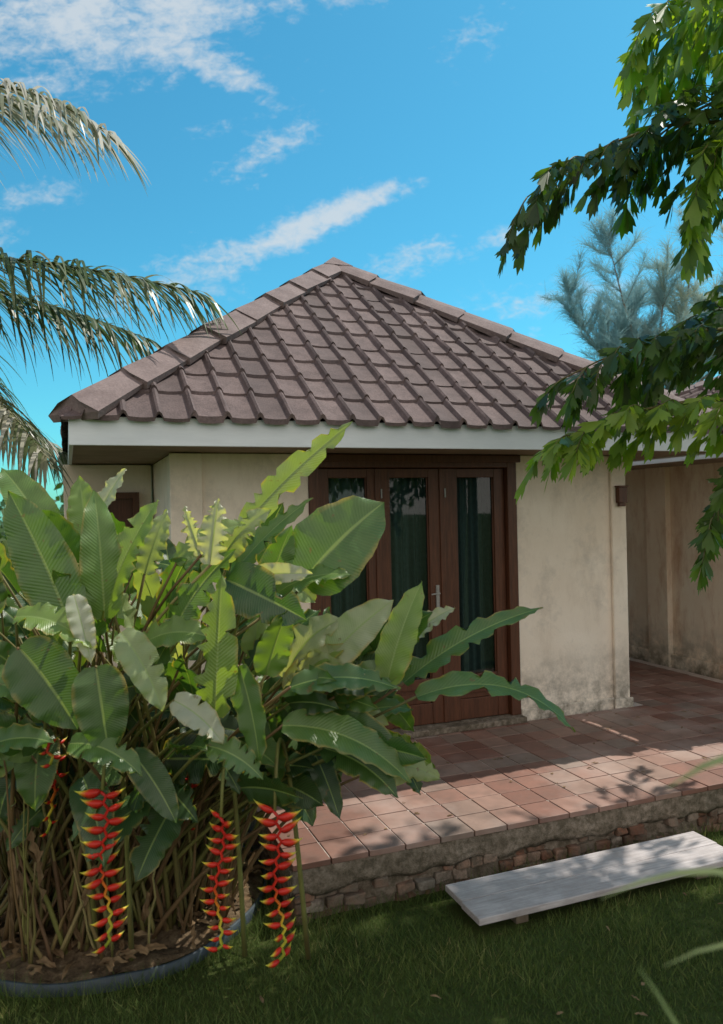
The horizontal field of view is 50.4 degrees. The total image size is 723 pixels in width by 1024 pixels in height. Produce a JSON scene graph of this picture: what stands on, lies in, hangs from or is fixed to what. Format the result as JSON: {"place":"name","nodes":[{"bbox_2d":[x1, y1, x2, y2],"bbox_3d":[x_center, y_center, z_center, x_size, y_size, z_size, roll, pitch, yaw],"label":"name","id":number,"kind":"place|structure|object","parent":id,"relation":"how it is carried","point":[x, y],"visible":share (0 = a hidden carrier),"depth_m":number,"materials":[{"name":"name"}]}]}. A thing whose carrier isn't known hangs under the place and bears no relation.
{"place":"outdoors","nodes":[
{"label":"outdoors","id":0,"kind":"place"},
{"bbox_2d":[0,526,722,1023],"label":"ground","id":1,"kind":"structure","parent":0,"point":[458,912],"depth_m":3.31,"materials":[{"name":"green plant"}]},
{"bbox_2d":[0,482,63,542],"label":"distant trees","id":2,"kind":"object","parent":1,"relation":"on","point":[60,498],"depth_m":25.62,"materials":[{"name":"green plant"}]},
{"bbox_2d":[0,78,240,496],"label":"coconut palm","id":3,"kind":"object","parent":1,"relation":"on","point":[33,442],"visible":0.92,"depth_m":5.64,"materials":[{"name":"green plant"}]},
{"bbox_2d":[0,845,267,997],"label":"flower bed","id":4,"kind":"object","parent":1,"relation":"on","point":[175,942],"visible":0.14,"depth_m":3.39,"materials":[{"name":"grey stone"}]},
{"bbox_2d":[0,421,575,980],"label":"heliconia plant","id":5,"kind":"object","parent":4,"relation":"on","point":[106,811],"visible":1,"depth_m":3.24,"materials":[{"name":"green plant"}]},
{"bbox_2d":[0,657,722,929],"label":"terrace","id":6,"kind":"structure","parent":1,"relation":"on","point":[532,811],"depth_m":4.53,"materials":[{"name":"tile"}]},
{"bbox_2d":[257,711,722,1015],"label":"fallen leaves","id":7,"kind":"object","parent":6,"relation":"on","point":[434,995],"visible":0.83,"depth_m":3.59,"materials":[{"name":"brown plant"}]},
{"bbox_2d":[48,257,722,738],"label":"bungalow","id":8,"kind":"object","parent":1,"relation":"on","point":[440,445],"visible":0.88,"depth_m":6.00,"materials":[{"name":"tile"}]},
{"bbox_2d":[108,492,138,526],"bbox_3d":[-1.943,0.093,6.183,0.300,0.500,0.058,-1,0,-21],"label":"side window","id":9,"kind":"structure","parent":8,"relation":"in","point":[125,506],"depth_m":6.20,"materials":[{"name":"brown wood"}]},
{"bbox_2d":[319,468,508,728],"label":"door leaves","id":10,"kind":"structure","parent":8,"relation":"in","point":[441,511],"depth_m":5.97,"materials":[{"name":"brown wood"}]},
{"bbox_2d":[445,831,722,925],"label":"bench","id":11,"kind":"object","parent":1,"relation":"on","point":[517,896],"depth_m":3.94,"materials":[{"name":"grey wood"}]},
{"bbox_2d":[494,0,722,594],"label":"fishtail palm","id":12,"kind":"object","parent":1,"relation":"on","point":[675,354],"visible":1,"depth_m":4.12,"materials":[{"name":"green plant"}]},
{"bbox_2d":[535,202,722,390],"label":"casuarina tree","id":13,"kind":"object","parent":1,"relation":"on","point":[628,322],"visible":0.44,"depth_m":16.48,"materials":[{"name":"green plant"}]},
{"bbox_2d":[625,375,722,679],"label":"side pavilion","id":14,"kind":"structure","parent":1,"relation":"on","point":[675,620],"depth_m":8.15,"materials":[{"name":"paint"}]},
{"bbox_2d":[0,0,722,521],"label":"sky","id":15,"kind":"structure","parent":0,"point":[402,142],"materials":[{"name":"blue"}]},
{"bbox_2d":[600,755,722,1023],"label":"ornamental grass","id":16,"kind":"object","parent":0,"point":[697,769],"depth_m":1.00,"materials":[{"name":"green plant"}]}
]}

